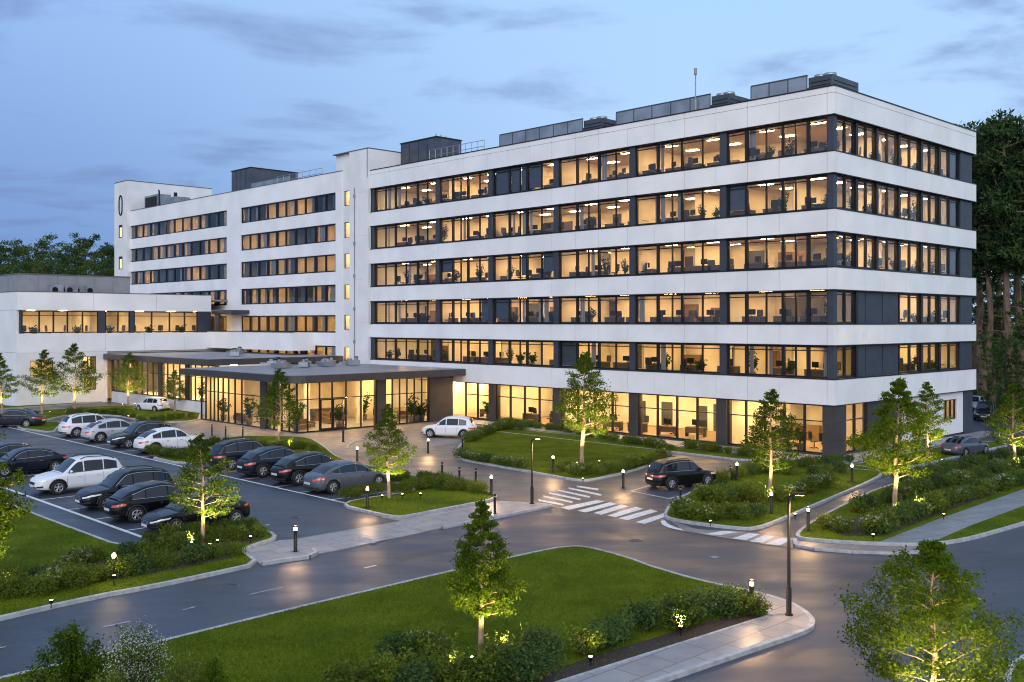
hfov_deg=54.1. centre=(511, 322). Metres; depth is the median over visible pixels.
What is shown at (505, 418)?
hedge shrub
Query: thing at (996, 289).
forest tree
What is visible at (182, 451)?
flowering shrub
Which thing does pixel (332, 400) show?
entrance door
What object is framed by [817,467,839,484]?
yellow green shrub
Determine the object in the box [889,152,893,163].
potted plant
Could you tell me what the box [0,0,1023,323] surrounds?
sky
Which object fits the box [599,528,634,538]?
road patch
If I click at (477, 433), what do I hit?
dark shrub
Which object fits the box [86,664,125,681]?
shrub
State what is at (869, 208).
potted plant
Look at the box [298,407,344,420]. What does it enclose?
reception counter
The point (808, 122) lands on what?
window
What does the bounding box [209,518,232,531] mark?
green shrub
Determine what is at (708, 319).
office desk
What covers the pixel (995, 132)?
forest tree
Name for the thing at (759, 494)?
green shrub
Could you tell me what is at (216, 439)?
green shrub
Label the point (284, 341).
terrace block
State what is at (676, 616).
green shrub
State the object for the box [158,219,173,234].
window
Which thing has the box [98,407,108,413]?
green shrub
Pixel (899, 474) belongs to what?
dark shrub
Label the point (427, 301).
window
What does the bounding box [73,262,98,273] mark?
forest tree
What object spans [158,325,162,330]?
office chair
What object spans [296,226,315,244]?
window
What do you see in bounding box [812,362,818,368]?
desk monitor
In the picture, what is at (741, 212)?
office desk
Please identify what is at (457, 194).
office chair
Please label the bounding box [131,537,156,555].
green shrub
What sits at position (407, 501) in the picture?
lawn
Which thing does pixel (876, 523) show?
flowering shrub
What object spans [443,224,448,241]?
potted plant
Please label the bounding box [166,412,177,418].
yellow green shrub
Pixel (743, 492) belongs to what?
green shrub
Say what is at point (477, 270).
potted plant
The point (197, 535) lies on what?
green shrub
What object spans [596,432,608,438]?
hedge shrub
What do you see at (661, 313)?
office chair
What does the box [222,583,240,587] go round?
manhole cover
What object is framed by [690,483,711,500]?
green shrub
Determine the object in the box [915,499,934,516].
flowering shrub
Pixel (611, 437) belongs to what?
flowering shrub
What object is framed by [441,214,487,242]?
window
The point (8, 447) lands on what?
parked car
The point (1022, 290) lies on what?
forest tree
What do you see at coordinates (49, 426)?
lawn
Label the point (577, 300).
window
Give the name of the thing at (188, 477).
garden tree
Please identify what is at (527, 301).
window
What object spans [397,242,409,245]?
office desk
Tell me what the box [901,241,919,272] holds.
window
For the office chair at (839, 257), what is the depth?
70.07 m
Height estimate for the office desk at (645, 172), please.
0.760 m
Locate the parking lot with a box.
[0,410,403,538]
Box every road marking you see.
[0,477,889,647]
[353,522,411,542]
[364,485,790,567]
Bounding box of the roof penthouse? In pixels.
[0,273,129,292]
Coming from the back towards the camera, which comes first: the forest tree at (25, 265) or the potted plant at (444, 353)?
the forest tree at (25, 265)
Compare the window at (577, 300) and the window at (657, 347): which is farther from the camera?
the window at (577, 300)
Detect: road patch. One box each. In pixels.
[43,618,97,632]
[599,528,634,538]
[829,572,875,592]
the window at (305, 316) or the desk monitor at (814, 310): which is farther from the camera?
the window at (305, 316)
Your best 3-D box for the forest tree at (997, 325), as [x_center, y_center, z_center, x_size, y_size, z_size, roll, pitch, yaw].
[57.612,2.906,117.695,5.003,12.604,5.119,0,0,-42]
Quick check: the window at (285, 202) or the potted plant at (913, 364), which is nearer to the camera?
the potted plant at (913, 364)
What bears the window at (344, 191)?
in the stair tower at (356, 166)
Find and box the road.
[0,400,1023,681]
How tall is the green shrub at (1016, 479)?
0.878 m
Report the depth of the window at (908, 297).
76.17 m
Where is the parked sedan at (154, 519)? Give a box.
[140,491,249,531]
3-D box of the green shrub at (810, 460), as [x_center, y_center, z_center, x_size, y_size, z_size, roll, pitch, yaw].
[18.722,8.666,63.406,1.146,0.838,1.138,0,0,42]
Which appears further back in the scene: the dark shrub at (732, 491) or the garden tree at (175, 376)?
the garden tree at (175, 376)
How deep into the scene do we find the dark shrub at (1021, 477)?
55.82 m
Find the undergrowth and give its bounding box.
[973,334,1023,413]
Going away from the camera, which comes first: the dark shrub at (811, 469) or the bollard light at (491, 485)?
the bollard light at (491, 485)
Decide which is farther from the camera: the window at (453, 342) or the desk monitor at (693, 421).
the window at (453, 342)
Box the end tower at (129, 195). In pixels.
[114,180,211,284]
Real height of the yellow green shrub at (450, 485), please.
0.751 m
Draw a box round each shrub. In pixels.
[0,565,27,581]
[0,569,29,599]
[10,569,57,597]
[13,664,65,681]
[14,619,111,681]
[25,561,52,579]
[34,561,73,588]
[53,551,83,569]
[60,558,98,589]
[62,543,94,565]
[65,405,75,413]
[73,405,86,413]
[82,541,108,561]
[83,559,110,582]
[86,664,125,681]
[91,407,98,412]
[93,615,176,681]
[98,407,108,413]
[103,553,141,578]
[105,406,116,413]
[112,406,125,414]
[113,537,139,557]
[121,547,154,574]
[126,412,135,416]
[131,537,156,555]
[135,416,146,420]
[142,529,162,542]
[144,442,160,454]
[147,550,176,568]
[149,544,182,567]
[151,444,164,455]
[153,535,176,551]
[156,413,166,420]
[157,650,205,681]
[158,519,182,538]
[159,445,171,455]
[163,445,181,456]
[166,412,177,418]
[170,526,200,548]
[172,449,186,458]
[175,411,186,418]
[179,519,207,535]
[179,537,211,564]
[181,444,193,454]
[187,411,195,417]
[188,517,211,532]
[192,528,211,544]
[194,654,237,681]
[199,523,227,543]
[199,540,224,558]
[209,434,221,444]
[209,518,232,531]
[221,536,247,556]
[223,514,244,527]
[223,522,246,539]
[223,522,249,540]
[236,515,259,529]
[249,521,270,537]
[273,438,287,446]
[285,438,303,449]
[295,440,309,448]
[305,442,319,450]
[321,652,378,681]
[334,484,356,498]
[350,485,362,497]
[356,482,370,495]
[365,652,397,680]
[368,643,413,681]
[369,484,376,494]
[370,480,386,492]
[373,624,423,660]
[385,480,400,492]
[389,655,438,681]
[390,469,404,481]
[395,467,410,479]
[396,477,415,492]
[397,625,458,659]
[397,648,438,677]
[403,477,417,490]
[406,624,453,653]
[412,475,431,489]
[415,469,431,478]
[416,474,435,487]
[418,473,435,480]
[430,642,476,681]
[431,650,453,664]
[432,475,449,488]
[434,471,455,480]
[441,476,459,490]
[446,643,512,681]
[452,446,471,457]
[452,474,468,483]
[455,481,467,490]
[461,429,480,440]
[461,431,476,441]
[462,448,472,458]
[466,477,483,490]
[468,451,477,460]
[471,482,489,492]
[474,451,484,461]
[474,629,523,662]
[475,426,487,436]
[478,451,494,462]
[483,422,495,433]
[490,421,501,431]
[490,455,501,463]
[497,415,509,421]
[497,454,508,465]
[498,636,558,681]
[501,454,514,466]
[503,419,516,429]
[512,456,529,468]
[512,619,566,664]
[514,419,529,429]
[526,418,538,426]
[533,421,543,428]
[544,423,553,429]
[554,460,571,470]
[558,622,607,658]
[564,459,586,474]
[582,460,601,474]
[585,428,597,436]
[585,613,625,649]
[591,465,607,474]
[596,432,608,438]
[598,608,636,640]
[600,458,615,472]
[606,432,618,440]
[612,460,627,471]
[619,459,633,469]
[619,593,667,631]
[621,453,641,468]
[625,435,637,443]
[625,454,643,466]
[630,435,643,444]
[635,452,646,464]
[639,435,654,444]
[643,454,655,464]
[645,439,656,446]
[646,451,662,460]
[653,438,667,448]
[656,447,672,457]
[660,588,704,630]
[662,443,676,450]
[667,583,719,622]
[669,493,695,516]
[675,500,705,519]
[680,438,690,448]
[686,438,700,448]
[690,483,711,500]
[697,442,710,449]
[697,502,720,520]
[703,440,719,450]
[703,482,735,503]
[704,583,746,618]
[709,479,737,500]
[709,497,737,518]
[711,444,723,452]
[715,468,731,482]
[721,582,749,610]
[722,444,734,453]
[724,468,736,479]
[725,500,752,519]
[728,463,750,477]
[731,481,755,501]
[733,445,743,453]
[733,585,772,617]
[736,479,764,501]
[739,446,749,454]
[739,459,759,474]
[744,500,768,516]
[745,459,761,472]
[747,481,774,503]
[763,459,779,472]
[767,484,790,501]
[774,479,797,498]
[779,461,799,474]
[791,479,807,492]
[793,457,807,466]
[799,477,818,493]
[800,454,815,466]
[802,471,823,488]
[806,464,822,474]
[811,508,838,528]
[813,453,832,465]
[817,462,832,471]
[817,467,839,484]
[817,472,833,487]
[821,453,839,463]
[829,458,849,472]
[829,514,854,531]
[831,452,844,460]
[845,453,854,461]
[848,497,867,513]
[850,490,879,510]
[855,513,891,534]
[865,503,899,527]
[868,492,886,507]
[872,513,894,533]
[880,489,900,503]
[882,482,908,501]
[885,503,913,524]
[889,470,912,481]
[893,494,929,519]
[893,499,918,520]
[898,485,915,498]
[900,476,922,494]
[906,474,933,492]
[911,491,942,513]
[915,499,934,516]
[917,488,950,512]
[921,477,935,489]
[921,490,950,506]
[923,471,948,488]
[924,461,945,475]
[934,457,959,468]
[934,488,960,505]
[935,461,954,473]
[938,472,959,486]
[944,466,970,484]
[949,483,976,500]
[949,485,969,501]
[955,458,970,468]
[958,451,982,466]
[971,452,988,463]
[971,476,1000,494]
[973,466,990,478]
[980,459,1005,474]
[984,448,999,459]
[984,470,1014,490]
[984,476,998,490]
[990,455,1010,472]
[992,471,1013,488]
[993,448,1009,458]
[996,445,1011,456]
[1002,456,1018,470]
[1004,472,1021,485]
[1005,465,1023,480]
[1006,470,1023,486]
[1010,455,1023,467]
[1011,445,1023,455]
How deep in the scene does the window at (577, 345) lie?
83.03 m
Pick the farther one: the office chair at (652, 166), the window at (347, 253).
the window at (347, 253)
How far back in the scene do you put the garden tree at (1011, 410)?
62.56 m
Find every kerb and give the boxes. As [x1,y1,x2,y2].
[0,401,101,409]
[0,503,276,620]
[0,545,814,681]
[17,422,60,432]
[35,405,200,422]
[153,455,206,463]
[209,435,496,517]
[261,548,317,565]
[346,437,382,447]
[441,504,551,528]
[456,438,667,480]
[497,428,765,460]
[554,611,772,681]
[664,464,881,530]
[776,441,1006,469]
[793,538,918,554]
[796,452,1023,545]
[1003,654,1023,681]
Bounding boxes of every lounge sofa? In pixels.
[233,413,251,421]
[291,419,314,428]
[322,414,344,422]
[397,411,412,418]
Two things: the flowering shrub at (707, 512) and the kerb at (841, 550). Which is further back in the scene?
the flowering shrub at (707, 512)
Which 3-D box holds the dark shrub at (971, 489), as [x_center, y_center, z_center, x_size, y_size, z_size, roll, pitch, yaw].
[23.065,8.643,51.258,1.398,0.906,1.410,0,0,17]
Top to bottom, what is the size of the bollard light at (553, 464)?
1.050 m
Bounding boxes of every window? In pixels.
[22,310,97,332]
[84,356,95,373]
[105,311,129,332]
[131,224,142,238]
[131,248,142,261]
[131,271,142,284]
[134,311,197,331]
[143,222,157,236]
[143,246,157,260]
[143,269,157,283]
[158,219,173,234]
[158,244,173,258]
[158,268,173,282]
[174,216,190,232]
[174,242,190,257]
[174,267,190,281]
[191,213,208,230]
[191,239,208,255]
[191,265,208,280]
[191,291,208,294]
[209,211,226,227]
[209,237,226,253]
[209,263,226,279]
[209,290,226,304]
[242,205,258,222]
[242,233,258,250]
[242,261,258,277]
[242,288,258,304]
[242,316,258,331]
[259,202,276,220]
[259,231,276,248]
[259,259,276,276]
[259,287,276,303]
[259,316,276,331]
[277,199,295,217]
[277,229,295,246]
[277,258,295,274]
[277,286,295,303]
[277,315,295,331]
[296,196,315,215]
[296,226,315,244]
[296,256,315,273]
[296,286,315,302]
[296,315,315,332]
[316,193,335,212]
[316,224,335,242]
[316,254,335,272]
[316,285,335,302]
[316,315,335,332]
[316,345,335,354]
[344,191,348,205]
[344,222,348,237]
[344,253,348,267]
[344,284,348,298]
[344,315,345,329]
[376,179,434,210]
[376,220,434,247]
[376,260,434,285]
[376,300,434,322]
[376,338,434,361]
[441,171,487,201]
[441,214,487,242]
[441,256,487,282]
[441,299,487,323]
[441,339,487,363]
[465,383,488,419]
[494,161,552,194]
[494,206,552,237]
[494,252,552,280]
[494,297,552,323]
[494,340,552,366]
[496,385,552,425]
[560,148,628,185]
[560,197,628,231]
[560,246,628,277]
[560,295,628,323]
[560,341,628,369]
[561,389,628,433]
[636,134,719,175]
[636,187,719,224]
[636,240,719,274]
[636,293,719,323]
[636,343,719,373]
[638,394,715,442]
[727,116,826,163]
[727,174,826,216]
[727,233,826,270]
[727,290,826,323]
[727,344,826,378]
[728,400,821,453]
[837,117,854,153]
[837,175,854,210]
[837,233,854,267]
[837,290,854,323]
[837,345,854,377]
[846,403,866,452]
[858,123,874,158]
[858,179,874,213]
[858,235,874,268]
[879,129,896,164]
[879,184,896,216]
[879,238,896,270]
[898,293,919,323]
[898,343,919,373]
[901,135,919,169]
[901,188,919,220]
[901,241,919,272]
[923,142,937,173]
[923,193,937,223]
[923,244,937,273]
[923,294,937,323]
[923,343,937,371]
[941,147,958,179]
[941,196,958,226]
[941,246,958,275]
[941,295,958,323]
[941,342,958,369]
[943,399,954,419]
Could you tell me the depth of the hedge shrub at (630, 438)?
75.33 m
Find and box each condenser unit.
[47,284,63,291]
[65,285,77,291]
[78,285,84,291]
[85,285,97,291]
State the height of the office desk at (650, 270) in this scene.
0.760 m
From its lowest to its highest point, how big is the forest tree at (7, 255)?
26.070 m
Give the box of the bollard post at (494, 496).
[493,494,496,513]
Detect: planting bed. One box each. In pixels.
[3,531,264,595]
[368,614,760,681]
[830,487,1007,535]
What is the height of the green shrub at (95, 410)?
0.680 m
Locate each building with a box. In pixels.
[0,291,228,405]
[130,170,371,400]
[370,84,976,455]
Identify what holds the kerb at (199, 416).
on the road
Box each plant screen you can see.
[499,116,615,145]
[616,91,749,123]
[750,72,857,99]
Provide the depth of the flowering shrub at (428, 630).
27.04 m
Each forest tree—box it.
[0,239,35,272]
[0,241,20,273]
[0,262,27,273]
[4,254,35,273]
[5,245,48,269]
[9,233,66,273]
[28,258,49,273]
[29,238,99,271]
[31,256,67,273]
[36,248,82,268]
[44,263,78,273]
[51,262,93,274]
[57,233,100,271]
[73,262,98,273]
[75,245,113,274]
[77,255,113,275]
[90,242,113,273]
[95,266,113,275]
[98,255,113,275]
[953,121,1009,330]
[972,108,1023,416]
[972,113,1023,406]
[972,145,1023,407]
[972,152,1008,399]
[972,166,994,385]
[972,271,1012,342]
[972,283,1013,390]
[972,331,1009,424]
[973,164,1021,392]
[974,269,1023,357]
[977,120,1023,279]
[983,295,1016,392]
[989,338,1022,420]
[1001,311,1023,392]
[1002,300,1023,386]
[1010,127,1023,215]
[1010,274,1023,331]
[1012,278,1023,310]
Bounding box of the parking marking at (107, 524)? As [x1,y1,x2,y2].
[6,427,386,536]
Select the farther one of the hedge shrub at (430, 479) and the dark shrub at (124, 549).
the hedge shrub at (430, 479)
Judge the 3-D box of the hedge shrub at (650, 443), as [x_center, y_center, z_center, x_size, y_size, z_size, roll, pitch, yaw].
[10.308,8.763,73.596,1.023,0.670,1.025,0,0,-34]
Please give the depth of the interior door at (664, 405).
87.48 m
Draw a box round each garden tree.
[0,353,19,412]
[0,430,38,559]
[13,349,66,413]
[44,343,104,408]
[105,353,146,405]
[158,370,187,410]
[161,432,241,544]
[250,369,307,439]
[362,404,417,497]
[442,499,528,652]
[554,351,619,463]
[739,389,804,492]
[834,538,1023,681]
[840,377,943,506]
[899,381,952,462]
[981,383,1023,467]
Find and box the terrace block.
[207,310,314,350]
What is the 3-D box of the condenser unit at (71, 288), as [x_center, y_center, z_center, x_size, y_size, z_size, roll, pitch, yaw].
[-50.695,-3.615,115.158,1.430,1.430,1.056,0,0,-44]
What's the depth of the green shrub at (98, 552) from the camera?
38.08 m
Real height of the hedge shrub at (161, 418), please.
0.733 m
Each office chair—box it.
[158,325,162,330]
[310,411,315,420]
[408,350,413,358]
[455,192,459,199]
[501,227,507,235]
[543,223,548,231]
[617,311,621,316]
[644,415,648,422]
[645,357,653,368]
[647,163,655,173]
[654,310,663,324]
[668,261,674,271]
[684,157,692,168]
[684,210,690,219]
[684,359,690,370]
[689,310,694,317]
[699,420,706,435]
[708,260,714,265]
[714,310,719,321]
[749,147,757,158]
[757,310,762,315]
[769,200,778,211]
[786,309,791,315]
[808,431,818,448]
[819,142,825,146]
[837,253,841,263]
[837,362,840,372]
[900,310,906,321]
[900,358,906,373]
[901,208,906,217]
[901,260,905,269]
[940,311,946,324]
[941,264,944,272]
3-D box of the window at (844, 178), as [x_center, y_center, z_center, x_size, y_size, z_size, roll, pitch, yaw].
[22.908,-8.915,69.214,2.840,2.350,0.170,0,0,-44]
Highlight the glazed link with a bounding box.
[103,351,342,414]
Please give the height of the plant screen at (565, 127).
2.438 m
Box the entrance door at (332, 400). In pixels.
[320,398,345,430]
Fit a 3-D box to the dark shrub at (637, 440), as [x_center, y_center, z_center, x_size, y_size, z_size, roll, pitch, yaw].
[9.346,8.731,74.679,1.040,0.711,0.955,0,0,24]
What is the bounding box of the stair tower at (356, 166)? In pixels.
[333,147,400,363]
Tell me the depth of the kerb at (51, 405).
110.37 m
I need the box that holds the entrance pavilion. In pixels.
[180,363,465,433]
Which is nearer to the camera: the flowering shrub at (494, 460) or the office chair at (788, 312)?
the flowering shrub at (494, 460)
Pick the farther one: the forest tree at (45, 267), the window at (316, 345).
the forest tree at (45, 267)
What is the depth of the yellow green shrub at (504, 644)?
26.29 m
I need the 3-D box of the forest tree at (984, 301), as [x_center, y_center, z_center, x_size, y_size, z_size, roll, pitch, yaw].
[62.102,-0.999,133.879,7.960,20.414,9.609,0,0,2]
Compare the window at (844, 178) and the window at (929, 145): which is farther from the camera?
the window at (929, 145)
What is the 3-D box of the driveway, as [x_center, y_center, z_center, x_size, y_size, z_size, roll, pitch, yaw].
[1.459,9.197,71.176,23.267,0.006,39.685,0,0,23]
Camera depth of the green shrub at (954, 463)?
61.20 m
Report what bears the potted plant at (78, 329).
on the building at (97, 313)
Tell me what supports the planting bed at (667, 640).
on the lawn at (638, 637)
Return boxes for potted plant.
[29,324,37,333]
[72,324,81,331]
[106,325,114,331]
[145,324,154,332]
[179,325,185,332]
[197,381,204,400]
[216,398,231,419]
[243,395,256,424]
[293,403,301,431]
[334,403,347,426]
[363,392,371,419]
[387,350,393,357]
[403,270,411,283]
[404,395,419,421]
[411,403,420,421]
[416,402,426,420]
[421,313,430,321]
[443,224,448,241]
[443,350,448,360]
[451,270,459,281]
[476,265,484,279]
[482,401,488,417]
[505,347,513,360]
[511,311,518,321]
[516,352,525,363]
[529,352,537,363]
[585,307,596,321]
[590,215,595,227]
[601,255,610,274]
[621,258,628,273]
[660,354,671,371]
[694,359,706,370]
[698,204,706,217]
[712,205,719,216]
[749,350,758,373]
[768,145,775,157]
[778,192,788,210]
[781,421,792,446]
[786,137,794,154]
[786,358,794,374]
[793,423,807,449]
[820,194,826,206]
[846,254,850,265]
[862,202,871,212]
[867,254,871,267]
[888,258,902,269]
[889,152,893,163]
[911,200,915,219]
[911,313,915,321]
[911,355,915,370]
[927,359,934,368]
[930,259,934,272]
[931,310,941,324]
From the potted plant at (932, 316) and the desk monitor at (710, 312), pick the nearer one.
the desk monitor at (710, 312)
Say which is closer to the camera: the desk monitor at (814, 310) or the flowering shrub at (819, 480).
the flowering shrub at (819, 480)
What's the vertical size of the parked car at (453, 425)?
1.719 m
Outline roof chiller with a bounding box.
[145,190,189,207]
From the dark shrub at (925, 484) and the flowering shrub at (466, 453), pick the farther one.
the flowering shrub at (466, 453)
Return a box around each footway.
[3,489,139,542]
[247,501,547,564]
[564,593,808,681]
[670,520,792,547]
[797,540,917,550]
[880,489,1023,541]
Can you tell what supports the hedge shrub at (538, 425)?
on the lawn at (548, 452)
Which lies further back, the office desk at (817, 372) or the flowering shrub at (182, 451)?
the office desk at (817, 372)
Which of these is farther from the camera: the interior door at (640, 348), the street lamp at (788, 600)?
the interior door at (640, 348)
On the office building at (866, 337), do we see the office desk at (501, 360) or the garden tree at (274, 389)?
the office desk at (501, 360)
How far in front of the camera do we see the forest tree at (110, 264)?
175.20 m
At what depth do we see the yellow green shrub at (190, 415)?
95.81 m
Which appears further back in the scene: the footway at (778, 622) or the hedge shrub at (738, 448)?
the hedge shrub at (738, 448)
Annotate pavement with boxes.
[473,419,1003,463]
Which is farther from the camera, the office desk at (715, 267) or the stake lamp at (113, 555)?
the office desk at (715, 267)
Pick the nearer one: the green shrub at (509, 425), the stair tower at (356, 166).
the green shrub at (509, 425)
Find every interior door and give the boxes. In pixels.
[431,340,434,354]
[529,303,538,316]
[562,221,572,230]
[609,301,614,316]
[613,214,620,222]
[639,344,641,367]
[643,401,645,422]
[661,402,672,425]
[685,256,692,270]
[699,406,706,426]
[713,404,715,430]
[749,250,764,262]
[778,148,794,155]
[786,297,797,315]
[811,297,824,315]
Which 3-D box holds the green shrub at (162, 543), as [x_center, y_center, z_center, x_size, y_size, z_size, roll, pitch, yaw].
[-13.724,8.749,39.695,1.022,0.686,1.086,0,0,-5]
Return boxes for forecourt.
[173,410,480,455]
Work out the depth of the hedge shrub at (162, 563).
37.07 m
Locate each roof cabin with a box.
[231,165,297,190]
[400,134,461,163]
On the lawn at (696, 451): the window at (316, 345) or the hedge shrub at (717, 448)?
the hedge shrub at (717, 448)
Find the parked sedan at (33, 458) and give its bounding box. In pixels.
[0,446,67,476]
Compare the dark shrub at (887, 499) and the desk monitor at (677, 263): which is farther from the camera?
the desk monitor at (677, 263)
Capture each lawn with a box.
[0,402,83,407]
[0,406,199,421]
[0,505,271,614]
[0,546,767,681]
[19,422,59,430]
[157,455,201,460]
[209,436,493,514]
[459,428,661,478]
[499,429,760,458]
[667,465,879,526]
[784,441,1004,468]
[800,452,1023,541]
[1011,659,1023,681]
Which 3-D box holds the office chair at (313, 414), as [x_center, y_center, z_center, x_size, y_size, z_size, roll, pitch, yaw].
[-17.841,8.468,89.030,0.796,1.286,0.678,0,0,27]
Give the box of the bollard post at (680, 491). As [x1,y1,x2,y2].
[679,486,681,498]
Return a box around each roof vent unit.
[226,347,243,353]
[230,348,239,355]
[260,357,280,365]
[271,359,292,367]
[298,358,309,366]
[316,356,335,364]
[316,357,332,365]
[339,356,359,364]
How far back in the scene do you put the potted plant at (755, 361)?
73.43 m
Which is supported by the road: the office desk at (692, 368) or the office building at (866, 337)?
the office building at (866, 337)
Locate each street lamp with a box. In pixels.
[342,396,347,441]
[529,437,540,503]
[785,492,805,615]
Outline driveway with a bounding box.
[339,441,672,510]
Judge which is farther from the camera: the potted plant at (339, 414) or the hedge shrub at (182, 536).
the potted plant at (339, 414)
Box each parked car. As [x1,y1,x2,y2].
[0,408,45,426]
[0,442,31,456]
[81,418,130,442]
[104,480,188,522]
[133,427,204,451]
[136,396,169,410]
[236,445,295,477]
[270,451,334,485]
[422,415,477,437]
[645,456,715,489]
[941,435,988,455]
[973,395,984,409]
[973,400,996,419]
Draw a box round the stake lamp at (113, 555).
[112,553,115,585]
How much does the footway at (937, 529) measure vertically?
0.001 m
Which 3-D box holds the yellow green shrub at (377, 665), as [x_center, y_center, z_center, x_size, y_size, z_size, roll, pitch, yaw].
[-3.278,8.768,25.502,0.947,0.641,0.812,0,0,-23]
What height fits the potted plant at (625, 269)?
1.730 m
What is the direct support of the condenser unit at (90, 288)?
on the building at (97, 313)
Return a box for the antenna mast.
[694,68,696,109]
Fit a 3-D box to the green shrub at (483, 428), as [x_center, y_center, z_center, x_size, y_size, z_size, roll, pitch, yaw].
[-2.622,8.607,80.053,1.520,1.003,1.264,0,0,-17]
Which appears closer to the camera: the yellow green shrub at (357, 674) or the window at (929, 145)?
the yellow green shrub at (357, 674)
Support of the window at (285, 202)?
in the wing building at (269, 257)
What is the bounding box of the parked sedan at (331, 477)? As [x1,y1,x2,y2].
[303,459,386,493]
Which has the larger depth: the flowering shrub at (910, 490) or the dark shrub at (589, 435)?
the dark shrub at (589, 435)
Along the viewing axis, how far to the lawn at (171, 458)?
67.12 m
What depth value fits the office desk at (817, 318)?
70.04 m
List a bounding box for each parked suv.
[29,453,123,494]
[58,412,104,437]
[74,465,176,510]
[107,420,170,447]
[207,437,263,469]
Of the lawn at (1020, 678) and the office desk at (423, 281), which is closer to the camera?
the lawn at (1020, 678)
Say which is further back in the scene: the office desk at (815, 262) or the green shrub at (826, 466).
the office desk at (815, 262)
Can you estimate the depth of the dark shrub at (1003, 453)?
66.16 m
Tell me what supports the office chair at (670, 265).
on the office building at (866, 337)
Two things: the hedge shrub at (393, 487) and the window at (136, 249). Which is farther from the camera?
the window at (136, 249)
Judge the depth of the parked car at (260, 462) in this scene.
59.70 m
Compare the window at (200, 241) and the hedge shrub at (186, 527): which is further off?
the window at (200, 241)
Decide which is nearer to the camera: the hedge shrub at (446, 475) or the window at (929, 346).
the hedge shrub at (446, 475)
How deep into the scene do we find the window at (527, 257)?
89.77 m
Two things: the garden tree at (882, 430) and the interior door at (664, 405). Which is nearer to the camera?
the garden tree at (882, 430)
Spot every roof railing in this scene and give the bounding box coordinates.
[277,168,320,181]
[429,140,484,158]
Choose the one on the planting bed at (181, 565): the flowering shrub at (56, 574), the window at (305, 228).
the flowering shrub at (56, 574)
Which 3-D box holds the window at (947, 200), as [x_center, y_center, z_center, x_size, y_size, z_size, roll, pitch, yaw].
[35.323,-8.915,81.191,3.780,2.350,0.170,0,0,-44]
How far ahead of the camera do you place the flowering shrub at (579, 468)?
59.77 m
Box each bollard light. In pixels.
[292,525,297,551]
[356,446,357,461]
[365,486,369,507]
[427,438,428,452]
[489,475,492,494]
[551,455,554,472]
[621,469,624,487]
[735,462,738,479]
[749,579,753,610]
[769,491,773,513]
[805,506,810,530]
[850,464,853,481]
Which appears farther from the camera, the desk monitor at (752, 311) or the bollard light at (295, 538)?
the desk monitor at (752, 311)
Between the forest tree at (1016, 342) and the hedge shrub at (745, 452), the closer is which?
the hedge shrub at (745, 452)
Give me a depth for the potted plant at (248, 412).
89.93 m
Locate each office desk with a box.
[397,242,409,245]
[408,354,419,358]
[409,318,423,321]
[415,279,429,283]
[420,355,431,359]
[444,278,451,281]
[462,318,473,321]
[463,356,478,361]
[470,236,484,238]
[470,277,485,280]
[477,357,487,363]
[480,408,486,416]
[496,357,507,362]
[499,318,516,321]
[522,413,537,421]
[529,317,538,321]
[530,274,547,277]
[569,272,587,276]
[571,317,587,321]
[590,271,608,275]
[591,361,609,368]
[603,421,622,430]
[604,223,624,226]
[604,317,624,321]
[613,362,628,369]
[617,173,628,177]
[627,422,647,432]
[642,169,660,174]
[645,269,655,272]
[646,363,666,369]
[650,317,670,324]
[659,425,675,435]
[660,217,677,221]
[665,167,680,171]
[668,267,689,271]
[674,317,693,321]
[680,364,698,370]
[684,163,705,168]
[684,215,704,219]
[685,426,706,436]
[691,265,710,270]
[696,317,718,321]
[707,162,730,165]
[711,265,733,269]
[717,366,740,372]
[732,210,755,215]
[741,316,764,321]
[744,263,764,268]
[749,155,764,159]
[762,208,787,212]
[767,435,788,442]
[773,316,798,321]
[773,367,794,374]
[778,261,802,266]
[799,316,825,321]
[801,204,824,208]
[803,147,826,152]
[803,260,825,265]
[804,369,823,375]
[811,260,820,265]
[900,363,914,370]
[923,317,934,324]
[923,362,931,369]
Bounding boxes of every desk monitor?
[528,407,533,413]
[664,418,670,425]
[675,261,680,266]
[687,358,693,364]
[692,419,699,426]
[706,310,713,316]
[749,309,755,314]
[776,360,780,367]
[786,254,791,261]
[811,141,816,147]
[811,308,816,315]
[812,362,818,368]
[813,253,820,259]
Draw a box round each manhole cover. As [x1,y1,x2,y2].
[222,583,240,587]
[627,538,642,541]
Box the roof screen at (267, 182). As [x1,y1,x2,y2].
[251,176,303,187]
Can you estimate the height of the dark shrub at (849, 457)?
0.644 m
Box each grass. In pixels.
[0,433,1023,614]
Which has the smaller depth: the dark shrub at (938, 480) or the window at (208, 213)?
the dark shrub at (938, 480)
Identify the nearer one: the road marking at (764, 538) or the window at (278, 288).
the road marking at (764, 538)
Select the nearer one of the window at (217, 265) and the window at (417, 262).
the window at (417, 262)
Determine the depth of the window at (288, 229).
117.66 m

